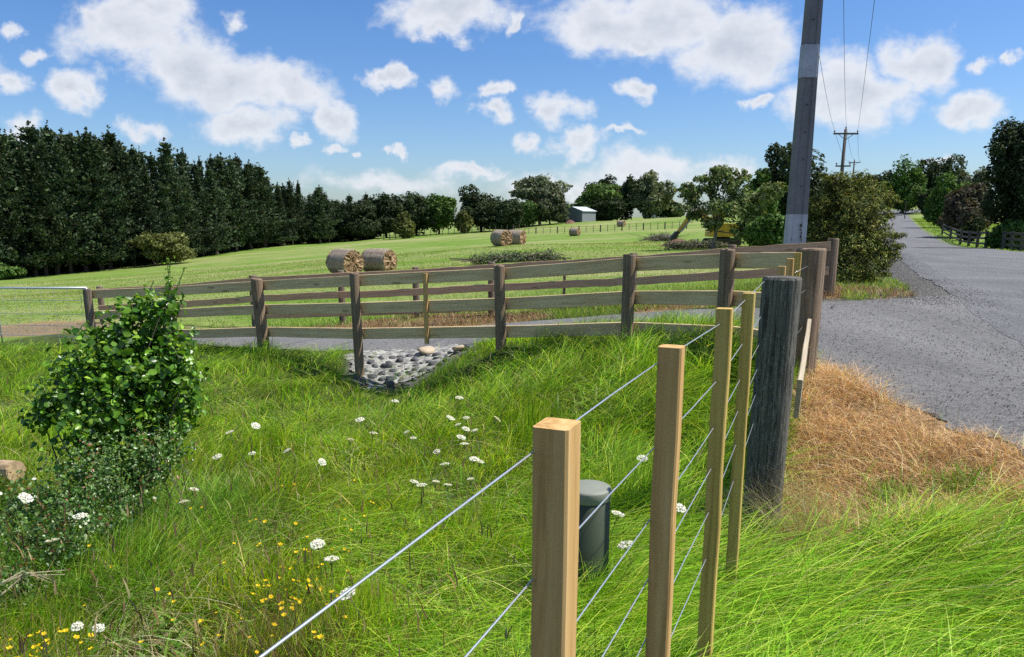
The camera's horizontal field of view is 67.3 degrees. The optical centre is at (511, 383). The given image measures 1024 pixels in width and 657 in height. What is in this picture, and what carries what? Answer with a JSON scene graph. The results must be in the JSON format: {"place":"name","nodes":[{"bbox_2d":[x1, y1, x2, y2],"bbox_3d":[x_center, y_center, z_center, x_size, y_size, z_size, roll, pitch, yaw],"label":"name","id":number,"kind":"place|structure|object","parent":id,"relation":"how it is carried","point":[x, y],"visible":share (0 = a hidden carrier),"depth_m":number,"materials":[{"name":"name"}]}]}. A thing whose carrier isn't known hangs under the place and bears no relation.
{"place":"outdoors","nodes":[
{"label":"outdoors","id":0,"kind":"place"},
{"bbox_2d":[0,451,336,656],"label":"rank grass","id":1,"kind":"structure","parent":0,"point":[211,502],"depth_m":4.09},
{"bbox_2d":[0,274,911,331],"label":"driveway grass","id":2,"kind":"structure","parent":0,"point":[743,284],"depth_m":15.30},
{"bbox_2d":[0,206,1023,656],"bbox_3d":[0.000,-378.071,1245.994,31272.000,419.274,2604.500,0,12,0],"label":"ground","id":3,"kind":"structure","parent":0,"point":[456,242],"depth_m":18.18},
{"bbox_2d":[0,217,21,264],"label":"pine tree","id":4,"kind":"object","parent":3,"relation":"on","point":[13,241],"visible":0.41,"depth_m":104.91,"materials":[{"name":"green plant"}]},
{"bbox_2d":[0,460,25,481],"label":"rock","id":5,"kind":"object","parent":3,"relation":"on","point":[15,463],"visible":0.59,"depth_m":5.38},
{"bbox_2d":[0,262,26,279],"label":"bush","id":6,"kind":"object","parent":3,"relation":"on","point":[7,272],"visible":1,"depth_m":102.02,"materials":[{"name":"green plant"}]},
{"bbox_2d":[8,120,50,240],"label":"pine tree","id":7,"kind":"object","parent":3,"relation":"on","point":[31,137],"visible":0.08,"depth_m":115.56,"materials":[{"name":"green plant"}]},
{"bbox_2d":[0,136,61,268],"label":"pine tree","id":8,"kind":"object","parent":3,"relation":"on","point":[5,182],"visible":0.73,"depth_m":104.57,"materials":[{"name":"green plant"}]},
{"bbox_2d":[0,129,66,276],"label":"pine tree","id":9,"kind":"object","parent":3,"relation":"on","point":[7,157],"visible":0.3,"depth_m":106.89,"materials":[{"name":"green plant"}]},
{"bbox_2d":[9,143,71,275],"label":"pine tree","id":10,"kind":"object","parent":3,"relation":"on","point":[20,162],"visible":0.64,"depth_m":107.21,"materials":[{"name":"green plant"}]},
{"bbox_2d":[0,151,81,275],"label":"pine tree","id":11,"kind":"object","parent":3,"relation":"on","point":[35,182],"visible":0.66,"depth_m":107.58,"materials":[{"name":"green plant"}]},
{"bbox_2d":[28,136,98,273],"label":"pine tree","id":12,"kind":"object","parent":3,"relation":"on","point":[42,153],"visible":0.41,"depth_m":109.79,"materials":[{"name":"green plant"}]},
{"bbox_2d":[35,136,104,272],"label":"pine tree","id":13,"kind":"object","parent":3,"relation":"on","point":[62,166],"visible":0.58,"depth_m":110.69,"materials":[{"name":"green plant"}]},
{"bbox_2d":[43,131,135,271],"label":"pine tree","id":14,"kind":"object","parent":3,"relation":"on","point":[70,144],"visible":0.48,"depth_m":113.17,"materials":[{"name":"green plant"}]},
{"bbox_2d":[54,136,145,268],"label":"pine tree","id":15,"kind":"object","parent":3,"relation":"on","point":[100,154],"visible":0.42,"depth_m":115.47,"materials":[{"name":"green plant"}]},
{"bbox_2d":[0,401,205,622],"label":"bramble","id":16,"kind":"object","parent":3,"relation":"on","point":[102,472],"visible":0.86,"depth_m":4.00,"materials":[{"name":"green plant"}]},
{"bbox_2d":[0,570,64,595],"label":"dry canes","id":17,"kind":"object","parent":16,"relation":"in","point":[19,577],"visible":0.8,"depth_m":3.45,"materials":[{"name":"plant"}]},
{"bbox_2d":[63,127,144,269],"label":"pine tree","id":18,"kind":"object","parent":3,"relation":"on","point":[88,146],"visible":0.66,"depth_m":113.86,"materials":[{"name":"green plant"}]},
{"bbox_2d":[17,255,214,503],"bbox_3d":[-2.422,0.138,4.667,1.078,1.794,0.862,0,12,0],"label":"leafy shrub","id":19,"kind":"object","parent":3,"relation":"on","point":[146,367],"visible":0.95,"depth_m":4.63,"materials":[{"name":"green plant"}]},
{"bbox_2d":[76,124,163,266],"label":"pine tree","id":20,"kind":"object","parent":3,"relation":"on","point":[108,142],"visible":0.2,"depth_m":118.19,"materials":[{"name":"green plant"}]},
{"bbox_2d":[126,144,154,196],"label":"pine tree","id":21,"kind":"object","parent":3,"relation":"on","point":[132,151],"visible":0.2,"depth_m":130.68,"materials":[{"name":"green plant"}]},
{"bbox_2d":[112,148,171,265],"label":"pine tree","id":22,"kind":"object","parent":3,"relation":"on","point":[132,178],"visible":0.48,"depth_m":119.28,"materials":[{"name":"green plant"}]},
{"bbox_2d":[128,162,172,263],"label":"pine tree","id":23,"kind":"object","parent":3,"relation":"on","point":[147,190],"visible":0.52,"depth_m":120.64,"materials":[{"name":"green plant"}]},
{"bbox_2d":[124,231,197,263],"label":"bush","id":24,"kind":"object","parent":3,"relation":"on","point":[161,247],"visible":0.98,"depth_m":116.30,"materials":[{"name":"green plant"}]},
{"bbox_2d":[144,151,184,227],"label":"pine tree","id":25,"kind":"object","parent":3,"relation":"on","point":[151,167],"visible":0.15,"depth_m":133.64,"materials":[{"name":"green plant"}]},
{"bbox_2d":[151,176,179,236],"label":"pine tree","id":26,"kind":"object","parent":3,"relation":"on","point":[169,220],"visible":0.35,"depth_m":124.04,"materials":[{"name":"green plant"}]},
{"bbox_2d":[149,137,200,247],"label":"pine tree","id":27,"kind":"object","parent":3,"relation":"on","point":[166,166],"visible":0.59,"depth_m":126.81,"materials":[{"name":"green plant"}]},
{"bbox_2d":[172,148,204,220],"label":"pine tree","id":28,"kind":"object","parent":3,"relation":"on","point":[182,169],"visible":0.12,"depth_m":141.31,"materials":[{"name":"green plant"}]},
{"bbox_2d":[169,179,221,254],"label":"pine tree","id":29,"kind":"object","parent":3,"relation":"on","point":[191,217],"visible":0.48,"depth_m":131.32,"materials":[{"name":"green plant"}]},
{"bbox_2d":[184,160,206,200],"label":"pine tree","id":30,"kind":"object","parent":3,"relation":"on","point":[194,167],"visible":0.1,"depth_m":144.95,"materials":[{"name":"green plant"}]},
{"bbox_2d":[191,171,226,256],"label":"pine tree","id":31,"kind":"object","parent":3,"relation":"on","point":[197,190],"visible":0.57,"depth_m":133.86,"materials":[{"name":"green plant"}]},
{"bbox_2d":[197,164,238,254],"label":"pine tree","id":32,"kind":"object","parent":3,"relation":"on","point":[212,193],"visible":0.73,"depth_m":137.10,"materials":[{"name":"green plant"}]},
{"bbox_2d":[205,154,252,252],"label":"pine tree","id":33,"kind":"object","parent":3,"relation":"on","point":[218,168],"visible":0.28,"depth_m":142.19,"materials":[{"name":"green plant"}]},
{"bbox_2d":[215,154,270,251],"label":"pine tree","id":34,"kind":"object","parent":3,"relation":"on","point":[231,177],"visible":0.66,"depth_m":143.49,"materials":[{"name":"green plant"}]},
{"bbox_2d":[234,165,284,249],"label":"pine tree","id":35,"kind":"object","parent":3,"relation":"on","point":[248,191],"visible":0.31,"depth_m":147.93,"materials":[{"name":"green plant"}]},
{"bbox_2d":[244,162,299,247],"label":"pine tree","id":36,"kind":"object","parent":3,"relation":"on","point":[264,190],"visible":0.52,"depth_m":152.92,"materials":[{"name":"green plant"}]},
{"bbox_2d":[268,182,300,245],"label":"pine tree","id":37,"kind":"object","parent":3,"relation":"on","point":[279,198],"visible":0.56,"depth_m":155.83,"materials":[{"name":"green plant"}]},
{"bbox_2d":[277,177,310,244],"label":"pine tree","id":38,"kind":"object","parent":3,"relation":"on","point":[289,209],"visible":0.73,"depth_m":159.16,"materials":[{"name":"green plant"}]},
{"bbox_2d":[0,340,598,656],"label":"broad weeds","id":39,"kind":"object","parent":3,"relation":"on","point":[175,643],"visible":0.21,"depth_m":3.75,"materials":[{"name":"green plant"}]},
{"bbox_2d":[290,180,314,244],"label":"pine tree","id":40,"kind":"object","parent":3,"relation":"on","point":[302,233],"visible":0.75,"depth_m":162.29,"materials":[{"name":"green plant"}]},
{"bbox_2d":[0,359,643,656],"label":"meadow grass","id":41,"kind":"structure","parent":3,"relation":"on","point":[269,578],"depth_m":3.98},
{"bbox_2d":[304,189,342,243],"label":"pine tree","id":42,"kind":"object","parent":3,"relation":"on","point":[318,224],"visible":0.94,"depth_m":164.18,"materials":[{"name":"green plant"}]},
{"bbox_2d":[331,204,346,241],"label":"pine tree","id":43,"kind":"object","parent":3,"relation":"on","point":[338,214],"visible":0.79,"depth_m":173.04,"materials":[{"name":"green plant"}]},
{"bbox_2d":[325,249,364,272],"bbox_3d":[-8.182,-5.921,37.614,1.587,1.318,1.321,11,16,41],"label":"hay bale","id":44,"kind":"object","parent":3,"relation":"on","point":[348,260],"visible":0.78,"depth_m":37.14,"materials":[{"name":"beige plant"}]},
{"bbox_2d":[332,199,381,239],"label":"broadleaf tree","id":45,"kind":"object","parent":3,"relation":"on","point":[352,226],"visible":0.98,"depth_m":171.42,"materials":[{"name":"green plant"}]},
{"bbox_2d":[0,314,736,656],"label":"straw stalks","id":46,"kind":"object","parent":3,"relation":"on","point":[326,528],"visible":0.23,"depth_m":4.22,"materials":[{"name":"plant"}]},
{"bbox_2d":[361,248,397,271],"bbox_3d":[-6.790,-6.231,39.164,1.639,1.277,1.257,6,14,27],"label":"hay bale","id":47,"kind":"object","parent":3,"relation":"on","point":[377,259],"visible":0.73,"depth_m":38.72,"materials":[{"name":"beige plant"}]},
{"bbox_2d":[0,240,762,319],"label":"pasture grass","id":48,"kind":"structure","parent":3,"relation":"on","point":[71,292],"depth_m":51.58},
{"bbox_2d":[370,192,405,237],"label":"broadleaf tree","id":49,"kind":"object","parent":3,"relation":"on","point":[388,209],"visible":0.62,"depth_m":175.56,"materials":[{"name":"green plant"}]},
{"bbox_2d":[342,344,458,389],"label":"rocks","id":50,"kind":"object","parent":3,"relation":"on","point":[420,356],"visible":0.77,"depth_m":10.18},
{"bbox_2d":[391,211,415,238],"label":"tree","id":51,"kind":"object","parent":3,"relation":"on","point":[403,226],"visible":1,"depth_m":163.23,"materials":[{"name":"green plant"}]},
{"bbox_2d":[393,191,437,235],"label":"broadleaf tree","id":52,"kind":"object","parent":3,"relation":"on","point":[418,211],"visible":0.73,"depth_m":176.41,"materials":[{"name":"green plant"}]},
{"bbox_2d":[420,193,456,233],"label":"broadleaf tree","id":53,"kind":"object","parent":3,"relation":"on","point":[443,207],"visible":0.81,"depth_m":177.57,"materials":[{"name":"green plant"}]},
{"bbox_2d":[82,248,826,376],"bbox_3d":[-2.052,-0.646,9.767,11.475,2.387,0.971,8,15,34],"label":"rail fence","id":54,"kind":"object","parent":3,"relation":"on","point":[725,262],"visible":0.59,"depth_m":8.78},
{"bbox_2d":[0,287,87,343],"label":"farm gate","id":55,"kind":"structure","parent":54,"relation":"attached to","point":[42,308],"depth_m":12.87,"materials":[{"name":"metal"}]},
{"bbox_2d":[452,210,473,233],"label":"tree","id":56,"kind":"object","parent":3,"relation":"on","point":[463,220],"visible":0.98,"depth_m":173.44,"materials":[{"name":"green plant"}]},
{"bbox_2d":[96,238,838,326],"bbox_3d":[-3.726,-1.759,15.611,18.929,2.535,1.199,4,13,19],"label":"rail fence","id":57,"kind":"object","parent":3,"relation":"on","point":[830,245],"visible":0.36,"depth_m":14.81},
{"bbox_2d":[457,184,503,231],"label":"broadleaf tree","id":58,"kind":"object","parent":3,"relation":"on","point":[474,204],"visible":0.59,"depth_m":181.06,"materials":[{"name":"green plant"}]},
{"bbox_2d":[490,230,512,245],"bbox_3d":[-0.813,-11.135,58.980,1.327,1.322,1.366,-10,16,-39],"label":"hay bale","id":59,"kind":"object","parent":3,"relation":"on","point":[501,237],"visible":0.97,"depth_m":58.55,"materials":[{"name":"beige plant"}]},
{"bbox_2d":[479,198,525,229],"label":"broadleaf tree","id":60,"kind":"object","parent":3,"relation":"on","point":[509,213],"visible":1,"depth_m":175.43,"materials":[{"name":"green plant"}]},
{"bbox_2d":[449,247,571,264],"bbox_3d":[-0.044,-5.003,30.927,5.112,0.859,2.585,-4,13,-17],"label":"bush","id":61,"kind":"object","parent":3,"relation":"on","point":[508,256],"visible":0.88,"depth_m":30.55,"materials":[{"name":"green plant"}]},
{"bbox_2d":[0,305,1023,656],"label":"long grass","id":62,"kind":"structure","parent":3,"relation":"on","point":[612,441],"depth_m":6.02,"materials":[{"name":"plant"}]},
{"bbox_2d":[508,230,526,244],"bbox_3d":[0.375,-11.907,62.911,1.379,1.321,1.332,6,13,24],"label":"hay bale","id":63,"kind":"object","parent":3,"relation":"on","point":[519,236],"visible":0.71,"depth_m":62.39,"materials":[{"name":"beige plant"}]},
{"bbox_2d":[517,200,542,227],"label":"broadleaf tree","id":64,"kind":"object","parent":3,"relation":"on","point":[531,216],"visible":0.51,"depth_m":189.47,"materials":[{"name":"green plant"}]},
{"bbox_2d":[258,252,811,656],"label":"wire fence","id":65,"kind":"object","parent":3,"relation":"on","point":[555,452],"visible":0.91,"depth_m":1.81,"materials":[{"name":"brown wood"}]},
{"bbox_2d":[509,173,572,224],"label":"gum tree","id":66,"kind":"object","parent":3,"relation":"on","point":[532,188],"visible":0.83,"depth_m":195.69,"materials":[{"name":"green plant"}]},
{"bbox_2d":[536,188,569,224],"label":"broadleaf tree","id":67,"kind":"object","parent":3,"relation":"on","point":[553,204],"visible":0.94,"depth_m":191.37,"materials":[{"name":"green plant"}]},
{"bbox_2d":[214,282,917,327],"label":"dry tufts","id":68,"kind":"object","parent":3,"relation":"on","point":[509,316],"visible":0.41,"depth_m":13.64,"materials":[{"name":"brown plant"}]},
{"bbox_2d":[562,207,596,222],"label":"shed","id":69,"kind":"structure","parent":3,"relation":"on","point":[581,214],"depth_m":197.24,"materials":[{"name":"metal"}]},
{"bbox_2d":[492,222,686,233],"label":"field fence","id":70,"kind":"object","parent":3,"relation":"on","point":[600,230],"visible":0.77,"depth_m":131.34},
{"bbox_2d":[577,480,611,604],"bbox_3d":[0.348,0.819,3.553,0.205,0.737,0.205,0,12,0],"label":"service bollard","id":71,"kind":"object","parent":3,"relation":"on","point":[594,533],"visible":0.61,"depth_m":3.44,"materials":[{"name":"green plastic"}]},
{"bbox_2d":[566,182,622,220],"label":"broadleaf tree","id":72,"kind":"object","parent":3,"relation":"on","point":[587,197],"visible":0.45,"depth_m":211.86,"materials":[{"name":"green plant"}]},
{"bbox_2d":[591,197,627,220],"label":"broadleaf tree","id":73,"kind":"object","parent":3,"relation":"on","point":[612,209],"visible":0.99,"depth_m":204.84,"materials":[{"name":"green plant"}]},
{"bbox_2d":[616,174,637,219],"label":"broadleaf tree","id":74,"kind":"object","parent":3,"relation":"on","point":[627,187],"visible":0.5,"depth_m":213.65,"materials":[{"name":"green plant"}]},
{"bbox_2d":[233,425,1023,656],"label":"arching grass","id":75,"kind":"structure","parent":3,"relation":"on","point":[958,625],"depth_m":3.34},
{"bbox_2d":[624,169,676,218],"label":"broadleaf tree","id":76,"kind":"object","parent":3,"relation":"on","point":[651,197],"visible":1,"depth_m":210.04,"materials":[{"name":"green plant"}]},
{"bbox_2d":[631,232,689,241],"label":"brush pile","id":77,"kind":"object","parent":3,"relation":"on","point":[661,237],"visible":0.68,"depth_m":88.15,"materials":[{"name":"brown plant"}]},
{"bbox_2d":[654,201,681,217],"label":"broadleaf tree","id":78,"kind":"object","parent":3,"relation":"on","point":[668,213],"visible":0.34,"depth_m":220.31,"materials":[{"name":"green plant"}]},
{"bbox_2d":[662,238,727,248],"bbox_3d":[11.023,-8.312,46.545,4.062,0.929,3.279,0,12,0],"label":"brush pile","id":79,"kind":"object","parent":3,"relation":"on","point":[695,243],"visible":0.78,"depth_m":46.04,"materials":[{"name":"brown plant"}]},
{"bbox_2d":[669,206,741,245],"bbox_3d":[14.932,-12.048,58.781,5.570,2.988,1.960,0,12,0],"label":"excavator","id":80,"kind":"object","parent":3,"relation":"on","point":[723,237],"visible":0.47,"depth_m":58.13,"materials":[{"name":"metal"}]},
{"bbox_2d":[669,164,787,248],"bbox_3d":[12.219,-9.992,43.936,6.656,4.971,3.291,0,12,0],"label":"willow tree","id":81,"kind":"object","parent":3,"relation":"on","point":[736,203],"visible":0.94,"depth_m":43.50,"materials":[{"name":"green plant"}]},
{"bbox_2d":[741,211,784,246],"bbox_3d":[10.732,-6.267,32.397,2.039,1.916,1.691,0,12,0],"label":"bush","id":82,"kind":"object","parent":3,"relation":"on","point":[765,229],"visible":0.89,"depth_m":31.88,"materials":[{"name":"green plant"}]},
{"bbox_2d":[738,167,788,222],"bbox_3d":[16.653,-11.486,50.765,3.538,5.327,3.776,8,15,33],"label":"broadleaf tree","id":83,"kind":"object","parent":3,"relation":"on","point":[764,175],"visible":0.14,"depth_m":50.19,"materials":[{"name":"green plant"}]},
{"bbox_2d":[764,141,840,214],"bbox_3d":[19.078,-12.962,52.501,5.660,7.661,5.062,-10,16,-40],"label":"evergreen tree","id":84,"kind":"object","parent":3,"relation":"on","point":[777,157],"visible":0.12,"depth_m":51.20,"materials":[{"name":"green plant"}]},
{"bbox_2d":[783,0,822,243],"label":"power pole","id":85,"kind":"object","parent":3,"relation":"on","point":[796,221],"visible":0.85,"depth_m":13.78,"materials":[{"name":"wood"}]},
{"bbox_2d":[833,127,858,229],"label":"power pole","id":86,"kind":"object","parent":3,"relation":"on","point":[845,138],"visible":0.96,"depth_m":76.64,"materials":[{"name":"wood"}]},
{"bbox_2d":[806,168,906,286],"bbox_3d":[6.530,-2.964,14.810,1.987,2.330,2.049,0,12,0],"label":"manuka shrub","id":87,"kind":"object","parent":3,"relation":"on","point":[857,220],"visible":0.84,"depth_m":14.54,"materials":[{"name":"green plant"}]},
{"bbox_2d":[849,169,895,203],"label":"broadleaf tree","id":88,"kind":"object","parent":3,"relation":"on","point":[879,178],"visible":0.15,"depth_m":249.13,"materials":[{"name":"green plant"}]},
{"bbox_2d":[733,343,1013,515],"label":"weed sprigs","id":89,"kind":"object","parent":3,"relation":"on","point":[964,481],"visible":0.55,"depth_m":4.50,"materials":[{"name":"green plant"}]},
{"bbox_2d":[749,388,1023,560],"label":"regrowth","id":90,"kind":"object","parent":3,"relation":"on","point":[1001,495],"visible":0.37,"depth_m":4.42,"materials":[{"name":"green plant"}]},
{"bbox_2d":[882,154,928,213],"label":"broadleaf tree","id":91,"kind":"object","parent":3,"relation":"on","point":[909,185],"visible":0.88,"depth_m":243.52,"materials":[{"name":"green plant"}]},
{"bbox_2d":[836,253,1001,305],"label":"verge gravel","id":92,"kind":"structure","parent":3,"relation":"on","point":[917,278],"depth_m":14.69,"materials":[{"name":"gravel"}]},
{"bbox_2d":[915,188,932,218],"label":"broadleaf tree","id":93,"kind":"object","parent":3,"relation":"on","point":[920,200],"visible":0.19,"depth_m":155.74,"materials":[{"name":"green plant"}]},
{"bbox_2d":[918,154,970,191],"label":"broadleaf tree","id":94,"kind":"object","parent":3,"relation":"on","point":[934,168],"visible":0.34,"depth_m":250.74,"materials":[{"name":"green plant"}]},
{"bbox_2d":[922,171,970,226],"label":"broadleaf tree","id":95,"kind":"object","parent":3,"relation":"on","point":[933,207],"visible":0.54,"depth_m":108.28,"materials":[{"name":"green plant"}]},
{"bbox_2d":[942,182,990,231],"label":"broadleaf tree","id":96,"kind":"object","parent":3,"relation":"on","point":[961,206],"visible":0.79,"depth_m":71.38,"materials":[{"name":"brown plant"}]},
{"bbox_2d":[956,217,986,240],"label":"bush","id":97,"kind":"object","parent":3,"relation":"on","point":[976,224],"visible":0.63,"depth_m":66.23,"materials":[{"name":"green plant"}]},
{"bbox_2d":[954,165,991,194],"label":"broadleaf tree","id":98,"kind":"object","parent":3,"relation":"on","point":[977,177],"visible":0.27,"depth_m":173.57,"materials":[{"name":"green plant"}]},
{"bbox_2d":[941,223,1023,251],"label":"roadside fence","id":99,"kind":"object","parent":3,"relation":"on","point":[1012,239],"visible":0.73,"depth_m":52.28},
{"bbox_2d":[980,116,1023,248],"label":"evergreen tree","id":100,"kind":"object","parent":3,"relation":"on","point":[1007,179],"visible":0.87,"depth_m":47.95,"materials":[{"name":"green plant"}]},
{"bbox_2d":[984,219,1023,248],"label":"bush","id":101,"kind":"object","parent":3,"relation":"on","point":[993,239],"visible":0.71,"depth_m":47.46,"materials":[{"name":"green plant"}]},
{"bbox_2d":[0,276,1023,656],"bbox_3d":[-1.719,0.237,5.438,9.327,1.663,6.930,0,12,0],"label":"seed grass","id":102,"kind":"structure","parent":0,"point":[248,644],"depth_m":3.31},
{"bbox_2d":[0,0,1023,218],"label":"sky","id":103,"kind":"structure","parent":0,"point":[355,98],"materials":[{"name":"blue"}]},
{"bbox_2d":[192,302,832,350],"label":"driveway","id":104,"kind":"structure","parent":0,"point":[382,344],"depth_m":11.36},
{"bbox_2d":[648,333,1023,611],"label":"dead grass","id":105,"kind":"structure","parent":0,"point":[834,371],"depth_m":4.90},
{"bbox_2d":[816,294,1023,454],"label":"driveway","id":106,"kind":"structure","parent":0,"point":[904,361],"depth_m":7.35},
{"bbox_2d":[819,291,1023,439],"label":"loose chip","id":107,"kind":"object","parent":106,"relation":"on","point":[939,338],"visible":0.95,"depth_m":8.30,"materials":[{"name":"gravel"}]},
{"bbox_2d":[886,213,1023,345],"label":"road","id":108,"kind":"structure","parent":0,"point":[994,272],"depth_m":19.56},
{"bbox_2d":[912,218,1023,251],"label":"verge grass","id":109,"kind":"structure","parent":0,"point":[925,227],"depth_m":90.28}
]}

